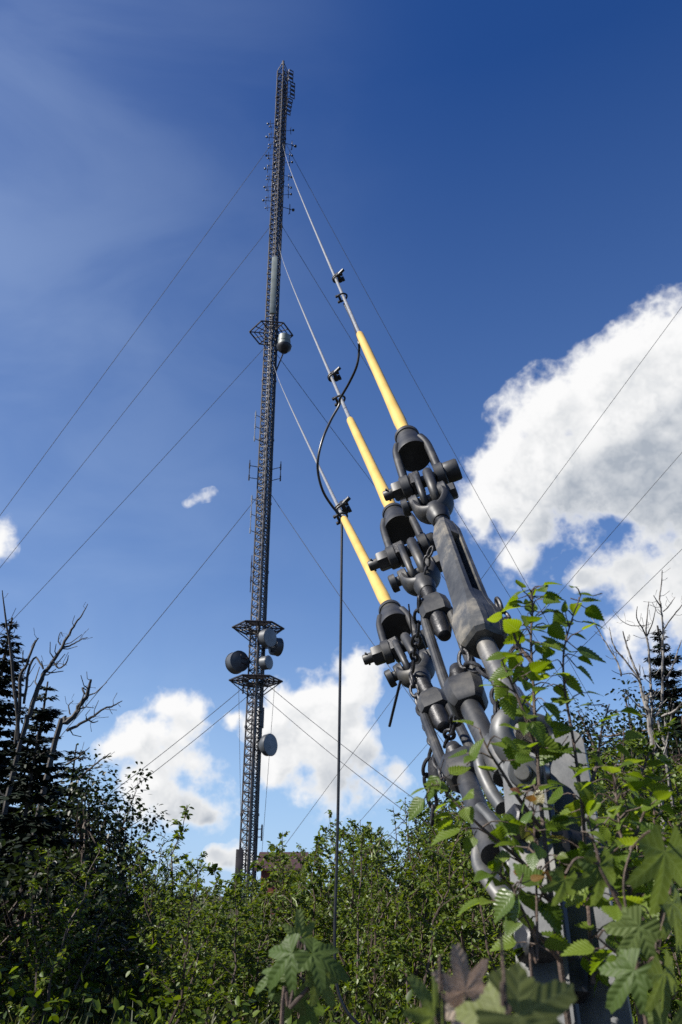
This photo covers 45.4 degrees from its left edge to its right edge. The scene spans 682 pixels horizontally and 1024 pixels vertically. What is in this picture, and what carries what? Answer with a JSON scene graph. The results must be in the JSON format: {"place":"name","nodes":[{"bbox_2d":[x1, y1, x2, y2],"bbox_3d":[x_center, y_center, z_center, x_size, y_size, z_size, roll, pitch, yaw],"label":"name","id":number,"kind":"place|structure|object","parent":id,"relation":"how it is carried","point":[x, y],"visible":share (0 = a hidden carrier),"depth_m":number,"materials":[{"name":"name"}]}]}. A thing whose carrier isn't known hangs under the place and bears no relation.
{"place":"outdoors","nodes":[
{"label":"outdoors","id":0,"kind":"place"},
{"bbox_2d":[0,894,680,1023],"bbox_3d":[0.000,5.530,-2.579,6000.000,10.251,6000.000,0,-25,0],"label":"ground","id":1,"kind":"structure","parent":0,"point":[269,965],"depth_m":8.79,"materials":[{"name":"green plant"}]},
{"bbox_2d":[0,617,29,853],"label":"spruce tree","id":2,"kind":"object","parent":1,"relation":"on","point":[5,679],"visible":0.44,"depth_m":13.01,"materials":[{"name":"green plant"}]},
{"bbox_2d":[0,681,81,956],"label":"spruce tree","id":3,"kind":"object","parent":1,"relation":"on","point":[46,714],"visible":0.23,"depth_m":11.53,"materials":[{"name":"green plant"}]},
{"bbox_2d":[0,850,89,1018],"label":"willow sapling","id":4,"kind":"object","parent":1,"relation":"on","point":[45,879],"visible":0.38,"depth_m":6.70,"materials":[{"name":"green plant"}]},
{"bbox_2d":[0,590,92,850],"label":"dead tree","id":5,"kind":"object","parent":1,"relation":"on","point":[17,734],"visible":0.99,"depth_m":10.19,"materials":[{"name":"grey wood"}]},
{"bbox_2d":[0,898,96,1023],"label":"birch sapling","id":6,"kind":"object","parent":1,"relation":"on","point":[7,964],"visible":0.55,"depth_m":6.04,"materials":[{"name":"green plant"}]},
{"bbox_2d":[8,843,112,1023],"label":"birch sapling","id":7,"kind":"object","parent":1,"relation":"on","point":[49,981],"visible":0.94,"depth_m":5.57,"materials":[{"name":"green plant"}]},
{"bbox_2d":[0,732,132,1020],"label":"spruce tree","id":8,"kind":"object","parent":1,"relation":"on","point":[24,824],"visible":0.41,"depth_m":8.23,"materials":[{"name":"green plant"}]},
{"bbox_2d":[34,875,100,1022],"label":"birch sapling","id":9,"kind":"object","parent":1,"relation":"on","point":[62,979],"visible":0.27,"depth_m":6.58,"materials":[{"name":"green plant"}]},
{"bbox_2d":[35,744,100,956],"bbox_3d":[-4.425,5.527,12.861,1.992,3.648,2.277,0,-25,0],"label":"spruce tree","id":10,"kind":"object","parent":1,"relation":"on","point":[64,774],"visible":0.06,"depth_m":13.31,"materials":[{"name":"green plant"}]},
{"bbox_2d":[19,672,121,890],"bbox_3d":[-2.920,3.528,8.880,1.014,3.658,0.819,16,-29,-30],"label":"dead tree","id":11,"kind":"object","parent":1,"relation":"on","point":[65,720],"visible":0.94,"depth_m":9.44,"materials":[{"name":"grey wood"}]},
{"bbox_2d":[15,854,148,1023],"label":"birch sapling","id":12,"kind":"object","parent":1,"relation":"on","point":[77,973],"visible":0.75,"depth_m":6.20,"materials":[{"name":"green plant"}]},
{"bbox_2d":[0,743,173,981],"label":"leafy shrub","id":13,"kind":"object","parent":1,"relation":"on","point":[82,827],"visible":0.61,"depth_m":9.31,"materials":[{"name":"green plant"}]},
{"bbox_2d":[0,827,187,1023],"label":"leafy shrub","id":14,"kind":"object","parent":1,"relation":"on","point":[11,897],"visible":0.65,"depth_m":6.99,"materials":[{"name":"green plant"}]},
{"bbox_2d":[77,844,142,998],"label":"birch sapling","id":15,"kind":"object","parent":1,"relation":"on","point":[128,879],"visible":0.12,"depth_m":9.56,"materials":[{"name":"green plant"}]},
{"bbox_2d":[77,761,173,991],"bbox_3d":[-2.780,4.511,10.039,1.299,2.835,1.394,0,-25,0],"label":"leafy shrub","id":16,"kind":"object","parent":1,"relation":"on","point":[145,820],"visible":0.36,"depth_m":10.23,"materials":[{"name":"green plant"}]},
{"bbox_2d":[93,835,164,998],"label":"birch sapling","id":17,"kind":"object","parent":1,"relation":"on","point":[136,906],"visible":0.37,"depth_m":9.29,"materials":[{"name":"green plant"}]},
{"bbox_2d":[108,861,174,1010],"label":"birch sapling","id":18,"kind":"object","parent":1,"relation":"on","point":[138,993],"visible":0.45,"depth_m":7.86,"materials":[{"name":"green plant"}]},
{"bbox_2d":[101,832,189,1011],"bbox_3d":[-1.663,3.768,7.371,0.751,1.643,0.710,19,-31,-36],"label":"birch sapling","id":19,"kind":"object","parent":1,"relation":"on","point":[159,913],"visible":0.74,"depth_m":7.29,"materials":[{"name":"green plant"}]},
{"bbox_2d":[138,832,183,971],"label":"willow sapling","id":20,"kind":"object","parent":1,"relation":"on","point":[165,856],"visible":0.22,"depth_m":11.15,"materials":[{"name":"green plant"}]},
{"bbox_2d":[145,804,194,1019],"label":"birch sapling","id":21,"kind":"object","parent":1,"relation":"on","point":[177,836],"visible":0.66,"depth_m":7.72,"materials":[{"name":"green plant"}]},
{"bbox_2d":[135,851,228,1023],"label":"birch sapling","id":22,"kind":"object","parent":1,"relation":"on","point":[189,999],"visible":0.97,"depth_m":5.03,"materials":[{"name":"green plant"}]},
{"bbox_2d":[139,886,228,1020],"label":"birch sapling","id":23,"kind":"object","parent":1,"relation":"on","point":[167,971],"visible":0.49,"depth_m":6.48,"materials":[{"name":"green plant"}]},
{"bbox_2d":[162,859,205,989],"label":"willow sapling","id":24,"kind":"object","parent":1,"relation":"on","point":[182,915],"visible":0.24,"depth_m":9.00,"materials":[{"name":"green plant"}]},
{"bbox_2d":[166,885,245,1013],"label":"birch sapling","id":25,"kind":"object","parent":1,"relation":"on","point":[212,923],"visible":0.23,"depth_m":7.10,"materials":[{"name":"green plant"}]},
{"bbox_2d":[190,862,229,1013],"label":"birch sapling","id":26,"kind":"object","parent":1,"relation":"on","point":[213,868],"visible":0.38,"depth_m":7.18,"materials":[{"name":"green plant"}]},
{"bbox_2d":[184,903,247,1023],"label":"birch sapling","id":27,"kind":"object","parent":1,"relation":"on","point":[215,950],"visible":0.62,"depth_m":5.72,"materials":[{"name":"green plant"}]},
{"bbox_2d":[191,878,269,1023],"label":"birch sapling","id":28,"kind":"object","parent":1,"relation":"on","point":[232,988],"visible":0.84,"depth_m":5.65,"materials":[{"name":"green plant"}]},
{"bbox_2d":[205,869,267,1016],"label":"birch sapling","id":29,"kind":"object","parent":1,"relation":"on","point":[245,939],"visible":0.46,"depth_m":6.66,"materials":[{"name":"green plant"}]},
{"bbox_2d":[217,873,269,984],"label":"birch sapling","id":30,"kind":"object","parent":1,"relation":"on","point":[252,881],"visible":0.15,"depth_m":8.52,"materials":[{"name":"green plant"}]},
{"bbox_2d":[222,876,281,1019],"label":"birch sapling","id":31,"kind":"object","parent":1,"relation":"on","point":[245,923],"visible":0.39,"depth_m":7.46,"materials":[{"name":"green plant"}]},
{"bbox_2d":[221,888,289,1023],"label":"willow sapling","id":32,"kind":"object","parent":1,"relation":"on","point":[254,978],"visible":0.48,"depth_m":7.04,"materials":[{"name":"green plant"}]},
{"bbox_2d":[229,60,292,905],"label":"radio mast","id":33,"kind":"object","parent":1,"relation":"on","point":[256,675],"visible":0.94,"depth_m":65.22,"materials":[{"name":"metal"}]},
{"bbox_2d":[225,650,248,673],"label":"dish antenna","id":34,"kind":"object","parent":33,"relation":"attached to","point":[236,662],"visible":1,"depth_m":60.55,"materials":[{"name":"metal"}]},
{"bbox_2d":[258,628,276,647],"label":"dish antenna","id":35,"kind":"object","parent":33,"relation":"attached to","point":[267,637],"visible":1,"depth_m":60.03,"materials":[{"name":"metal"}]},
{"bbox_2d":[258,733,277,755],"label":"dish antenna","id":36,"kind":"object","parent":33,"relation":"attached to","point":[267,745],"visible":1,"depth_m":57.65,"materials":[{"name":"metal"}]},
{"bbox_2d":[270,257,277,313],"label":"panel antenna","id":37,"kind":"object","parent":33,"relation":"attached to","point":[273,286],"visible":1,"depth_m":74.62,"materials":[{"name":"metal"}]},
{"bbox_2d":[276,333,291,371],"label":"equipment drum","id":38,"kind":"object","parent":33,"relation":"attached to","point":[283,345],"visible":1,"depth_m":71.38,"materials":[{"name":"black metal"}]},
{"bbox_2d":[260,307,681,878],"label":"guy wire","id":39,"kind":"object","parent":33,"relation":"attached to","point":[500,552],"visible":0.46,"depth_m":67.96,"materials":[{"name":"grey metal"}]},
{"bbox_2d":[242,852,284,978],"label":"birch sapling","id":40,"kind":"object","parent":1,"relation":"on","point":[273,876],"visible":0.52,"depth_m":8.23,"materials":[{"name":"green plant"}]},
{"bbox_2d":[260,831,291,968],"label":"birch sapling","id":41,"kind":"object","parent":1,"relation":"on","point":[283,856],"visible":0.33,"depth_m":8.65,"materials":[{"name":"green plant"}]},
{"bbox_2d":[254,852,308,913],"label":"red building","id":42,"kind":"structure","parent":1,"relation":"on","point":[298,865],"depth_m":48.30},
{"bbox_2d":[256,844,327,977],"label":"birch sapling","id":43,"kind":"object","parent":1,"relation":"on","point":[282,932],"visible":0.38,"depth_m":8.14,"materials":[{"name":"green plant"}]},
{"bbox_2d":[261,884,327,1022],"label":"willow sapling","id":44,"kind":"object","parent":1,"relation":"on","point":[276,1008],"visible":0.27,"depth_m":6.16,"materials":[{"name":"green plant"}]},
{"bbox_2d":[255,909,349,1023],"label":"maple seedling","id":45,"kind":"object","parent":1,"relation":"on","point":[323,966],"visible":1,"depth_m":1.10,"materials":[{"name":"green plant"}]},
{"bbox_2d":[293,831,337,983],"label":"birch sapling","id":46,"kind":"object","parent":1,"relation":"on","point":[311,913],"visible":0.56,"depth_m":8.51,"materials":[{"name":"green plant"}]},
{"bbox_2d":[302,837,344,954],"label":"birch sapling","id":47,"kind":"object","parent":1,"relation":"on","point":[318,872],"visible":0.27,"depth_m":9.67,"materials":[{"name":"green plant"}]},
{"bbox_2d":[312,809,347,993],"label":"birch sapling","id":48,"kind":"object","parent":1,"relation":"on","point":[331,840],"visible":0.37,"depth_m":9.59,"materials":[{"name":"green plant"}]},
{"bbox_2d":[305,850,362,993],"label":"birch sapling","id":49,"kind":"object","parent":1,"relation":"on","point":[320,888],"visible":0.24,"depth_m":8.70,"materials":[{"name":"green plant"}]},
{"bbox_2d":[0,908,681,1023],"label":"undergrowth","id":50,"kind":"object","parent":1,"relation":"on","point":[118,1007],"visible":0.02,"depth_m":5.59,"materials":[{"name":"green plant"}]},
{"bbox_2d":[320,827,378,973],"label":"birch sapling","id":51,"kind":"object","parent":1,"relation":"on","point":[340,853],"visible":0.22,"depth_m":8.99,"materials":[{"name":"green plant"}]},
{"bbox_2d":[338,832,376,991],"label":"birch sapling","id":52,"kind":"object","parent":1,"relation":"on","point":[346,846],"visible":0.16,"depth_m":8.46,"materials":[{"name":"green plant"}]},
{"bbox_2d":[319,826,396,1015],"bbox_3d":[0.060,3.506,6.884,0.548,1.604,0.756,-17,-30,32],"label":"birch sapling","id":53,"kind":"object","parent":1,"relation":"on","point":[352,847],"visible":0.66,"depth_m":6.92,"materials":[{"name":"green plant"}]},
{"bbox_2d":[331,818,395,1023],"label":"birch sapling","id":54,"kind":"object","parent":1,"relation":"on","point":[358,971],"visible":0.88,"depth_m":5.53,"materials":[{"name":"green plant"}]},
{"bbox_2d":[337,834,403,1023],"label":"willow sapling","id":55,"kind":"object","parent":1,"relation":"on","point":[365,962],"visible":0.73,"depth_m":6.14,"materials":[{"name":"green plant"}]},
{"bbox_2d":[332,858,415,1015],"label":"birch sapling","id":56,"kind":"object","parent":1,"relation":"on","point":[389,913],"visible":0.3,"depth_m":7.44,"materials":[{"name":"green plant"}]},
{"bbox_2d":[349,822,398,1006],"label":"birch sapling","id":57,"kind":"object","parent":1,"relation":"on","point":[358,862],"visible":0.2,"depth_m":8.18,"materials":[{"name":"green plant"}]},
{"bbox_2d":[345,841,412,990],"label":"birch sapling","id":58,"kind":"object","parent":1,"relation":"on","point":[393,853],"visible":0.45,"depth_m":8.06,"materials":[{"name":"green plant"}]},
{"bbox_2d":[367,832,411,985],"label":"birch sapling","id":59,"kind":"object","parent":1,"relation":"on","point":[384,873],"visible":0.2,"depth_m":9.22,"materials":[{"name":"green plant"}]},
{"bbox_2d":[346,805,454,963],"bbox_3d":[0.811,4.742,9.918,1.180,2.074,1.242,18,-34,-30],"label":"birch sapling","id":60,"kind":"object","parent":1,"relation":"on","point":[420,815],"visible":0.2,"depth_m":9.95,"materials":[{"name":"green plant"}]},
{"bbox_2d":[365,825,448,972],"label":"birch sapling","id":61,"kind":"object","parent":1,"relation":"on","point":[406,881],"visible":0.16,"depth_m":9.42,"materials":[{"name":"green plant"}]},
{"bbox_2d":[379,839,440,987],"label":"birch sapling","id":62,"kind":"object","parent":1,"relation":"on","point":[404,918],"visible":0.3,"depth_m":8.09,"materials":[{"name":"green plant"}]},
{"bbox_2d":[359,821,470,1023],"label":"birch sapling","id":63,"kind":"object","parent":1,"relation":"on","point":[402,948],"visible":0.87,"depth_m":5.13,"materials":[{"name":"green plant"}]},
{"bbox_2d":[383,799,446,1004],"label":"willow sapling","id":64,"kind":"object","parent":1,"relation":"on","point":[419,941],"visible":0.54,"depth_m":7.45,"materials":[{"name":"green plant"}]},
{"bbox_2d":[402,954,445,1023],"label":"maple seedling","id":65,"kind":"object","parent":1,"relation":"on","point":[432,1011],"visible":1,"depth_m":0.60,"materials":[{"name":"green plant"}]},
{"bbox_2d":[385,811,489,1022],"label":"birch sapling","id":66,"kind":"object","parent":1,"relation":"on","point":[433,898],"visible":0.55,"depth_m":6.15,"materials":[{"name":"green plant"}]},
{"bbox_2d":[399,830,493,974],"bbox_3d":[1.026,3.811,7.549,1.015,1.602,0.670,4,-25,-7],"label":"birch sapling","id":67,"kind":"object","parent":1,"relation":"on","point":[415,848],"visible":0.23,"depth_m":7.57,"materials":[{"name":"green plant"}]},
{"bbox_2d":[284,141,608,731],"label":"guy wire","id":68,"kind":"object","parent":1,"relation":"attached to","point":[435,418],"visible":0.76,"depth_m":78.44,"materials":[{"name":"grey metal"}]},
{"bbox_2d":[394,791,503,914],"bbox_3d":[2.120,6.014,13.575,2.417,3.240,2.333,0,-25,0],"label":"leafy bush","id":69,"kind":"object","parent":1,"relation":"on","point":[439,802],"visible":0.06,"depth_m":13.92,"materials":[{"name":"green plant"}]},
{"bbox_2d":[416,810,494,1003],"bbox_3d":[0.879,2.937,5.648,0.805,1.669,0.584,-11,-27,22],"label":"birch sapling","id":70,"kind":"object","parent":1,"relation":"on","point":[462,933],"visible":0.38,"depth_m":5.70,"materials":[{"name":"green plant"}]},
{"bbox_2d":[430,943,488,1023],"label":"maple seedling","id":71,"kind":"object","parent":1,"relation":"on","point":[463,984],"visible":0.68,"depth_m":0.65,"materials":[{"name":"brown plant"}]},
{"bbox_2d":[440,804,513,985],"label":"birch sapling","id":72,"kind":"object","parent":1,"relation":"on","point":[471,953],"visible":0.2,"depth_m":6.32,"materials":[{"name":"green plant"}]},
{"bbox_2d":[450,835,515,1011],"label":"birch sapling","id":73,"kind":"object","parent":1,"relation":"on","point":[488,954],"visible":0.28,"depth_m":5.54,"materials":[{"name":"green plant"}]},
{"bbox_2d":[455,784,514,980],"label":"birch sapling","id":74,"kind":"object","parent":1,"relation":"on","point":[480,929],"visible":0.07,"depth_m":6.93,"materials":[{"name":"green plant"}]},
{"bbox_2d":[455,933,576,1023],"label":"maple seedling","id":75,"kind":"object","parent":1,"relation":"on","point":[520,993],"visible":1,"depth_m":0.53,"materials":[{"name":"green plant"}]},
{"bbox_2d":[493,780,582,977],"bbox_3d":[0.264,0.938,0.883,0.127,1.240,0.115,-9,-26,18],"label":"young sapling","id":76,"kind":"object","parent":1,"relation":"on","point":[507,903],"visible":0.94,"depth_m":1.09,"materials":[{"name":"green plant"}]},
{"bbox_2d":[408,580,673,1023],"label":"birch sapling","id":77,"kind":"object","parent":1,"relation":"on","point":[547,749],"visible":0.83,"depth_m":1.34,"materials":[{"name":"green plant"}]},
{"bbox_2d":[503,730,633,1023],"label":"guy anchor","id":78,"kind":"object","parent":1,"relation":"on","point":[588,1005],"visible":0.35,"depth_m":1.32,"materials":[{"name":"metal"}]},
{"bbox_2d":[367,532,504,813],"bbox_3d":[0.311,0.341,2.216,0.235,0.983,1.030,5,-26,-11],"label":"turnbuckle","id":79,"kind":"object","parent":78,"relation":"attached to","point":[464,692],"visible":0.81,"depth_m":2.15,"materials":[{"name":"metal"}]},
{"bbox_2d":[279,248,432,569],"bbox_3d":[-2.892,-12.687,40.243,0.164,55.023,57.519,3,-25,-6],"label":"guy cable","id":80,"kind":"object","parent":79,"relation":"attached to","point":[396,525],"visible":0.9,"depth_m":3.00,"materials":[{"name":"yellow plastic"}]},
{"bbox_2d":[409,594,421,672],"bbox_3d":[0.224,0.367,2.428,0.038,0.167,0.278,0,-25,0],"label":"safety chain","id":81,"kind":"object","parent":79,"relation":"hanging from","point":[415,646],"visible":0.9,"depth_m":2.40,"materials":[{"name":"black metal"}]},
{"bbox_2d":[443,714,461,748],"bbox_3d":[0.283,0.545,2.067,0.033,0.077,0.228,2,-25,-5],"label":"safety chain","id":82,"kind":"object","parent":79,"relation":"hanging from","point":[454,724],"visible":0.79,"depth_m":2.07,"materials":[{"name":"black metal"}]},
{"bbox_2d":[382,459,552,788],"bbox_3d":[0.351,0.180,2.180,0.265,1.180,1.042,4,-25,-8],"label":"turnbuckle","id":83,"kind":"object","parent":78,"relation":"on","point":[478,635],"visible":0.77,"depth_m":2.15,"materials":[{"name":"metal"}]},
{"bbox_2d":[283,147,448,500],"bbox_3d":[-2.868,-18.851,43.065,0.176,68.144,57.622,3,-25,-6],"label":"guy cable","id":84,"kind":"object","parent":83,"relation":"attached to","point":[413,450],"visible":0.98,"depth_m":3.01,"materials":[{"name":"yellow plastic"}]},
{"bbox_2d":[457,646,499,720],"bbox_3d":[0.335,0.389,1.894,0.057,0.276,0.199,6,-26,-13],"label":"safety chain","id":85,"kind":"object","parent":83,"relation":"hanging from","point":[480,670],"visible":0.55,"depth_m":1.94,"materials":[{"name":"black metal"}]},
{"bbox_2d":[555,709,635,789],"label":"broadleaf tree","id":86,"kind":"object","parent":1,"relation":"on","point":[589,749],"visible":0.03,"depth_m":14.51,"materials":[{"name":"green plant"}]},
{"bbox_2d":[539,824,681,1023],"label":"maple seedling","id":87,"kind":"object","parent":1,"relation":"on","point":[661,866],"visible":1,"depth_m":0.85,"materials":[{"name":"green plant"}]},
{"bbox_2d":[551,754,681,1023],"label":"birch sapling","id":88,"kind":"object","parent":1,"relation":"on","point":[639,896],"visible":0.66,"depth_m":1.12,"materials":[{"name":"green plant"}]},
{"bbox_2d":[596,741,643,824],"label":"birch sapling","id":89,"kind":"object","parent":1,"relation":"on","point":[615,759],"visible":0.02,"depth_m":8.14,"materials":[{"name":"green plant"}]},
{"bbox_2d":[561,674,681,792],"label":"broadleaf tree","id":90,"kind":"object","parent":1,"relation":"on","point":[642,730],"visible":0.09,"depth_m":15.54,"materials":[{"name":"green plant"}]},
{"bbox_2d":[587,727,681,894],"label":"leafy bush","id":91,"kind":"object","parent":1,"relation":"on","point":[633,770],"visible":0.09,"depth_m":10.04,"materials":[{"name":"green plant"}]},
{"bbox_2d":[590,568,681,846],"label":"dead birch","id":92,"kind":"object","parent":1,"relation":"on","point":[649,711],"visible":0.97,"depth_m":9.37,"materials":[{"name":"grey wood"}]},
{"bbox_2d":[593,696,681,809],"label":"broadleaf tree","id":93,"kind":"object","parent":1,"relation":"on","point":[676,758],"visible":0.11,"depth_m":13.70,"materials":[{"name":"green plant"}]},
{"bbox_2d":[607,718,681,1020],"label":"birch sapling","id":94,"kind":"object","parent":1,"relation":"on","point":[662,814],"visible":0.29,"depth_m":5.50,"materials":[{"name":"green plant"}]},
{"bbox_2d":[622,738,681,959],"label":"willow sapling","id":95,"kind":"object","parent":1,"relation":"on","point":[673,781],"visible":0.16,"depth_m":7.08,"materials":[{"name":"green plant"}]},
{"bbox_2d":[638,625,681,785],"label":"spruce tree","id":96,"kind":"object","parent":1,"relation":"on","point":[673,693],"visible":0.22,"depth_m":17.04,"materials":[{"name":"green plant"}]},
{"bbox_2d":[641,829,681,1016],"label":"birch sapling","id":97,"kind":"object","parent":1,"relation":"on","point":[676,963],"visible":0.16,"depth_m":5.33,"materials":[{"name":"green plant"}]},
{"bbox_2d":[656,698,675,814],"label":"dead birch","id":98,"kind":"object","parent":1,"relation":"on","point":[666,754],"visible":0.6,"depth_m":9.68,"materials":[{"name":"grey wood"}]},
{"bbox_2d":[0,0,681,895],"label":"sky","id":99,"kind":"structure","parent":0,"point":[500,180],"materials":[{"name":"blue"}]},
{"bbox_2d":[362,629,510,899],"bbox_3d":[0.291,0.589,2.213,0.241,0.865,1.160,4,-25,-9],"label":"turnbuckle","id":100,"kind":"object","parent":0,"point":[434,709],"visible":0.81,"depth_m":2.12,"materials":[{"name":"metal"}]},
{"bbox_2d":[273,364,426,663],"bbox_3d":[-2.830,-6.258,37.352,0.164,41.493,57.338,3,-25,-6],"label":"guy cable","id":101,"kind":"object","parent":100,"relation":"attached to","point":[392,619],"visible":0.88,"depth_m":3.05,"materials":[{"name":"yellow plastic"}]},
{"bbox_2d":[316,303,359,1023],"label":"black cable","id":102,"kind":"object","parent":101,"relation":"hanging from","point":[351,1017],"visible":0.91,"depth_m":4.54,"materials":[{"name":"rubber"}]},
{"bbox_2d":[409,672,445,782],"bbox_3d":[0.244,0.596,2.303,0.042,0.369,0.338,3,-25,-7],"label":"safety chain","id":103,"kind":"object","parent":100,"relation":"hanging from","point":[413,684],"visible":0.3,"depth_m":2.43,"materials":[{"name":"black metal"}]},
{"bbox_2d":[421,747,437,826],"bbox_3d":[0.239,0.733,2.200,0.046,0.210,0.112,0,-25,0],"label":"safety chain","id":104,"kind":"object","parent":100,"relation":"hanging from","point":[433,807],"visible":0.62,"depth_m":2.19,"materials":[{"name":"black metal"}]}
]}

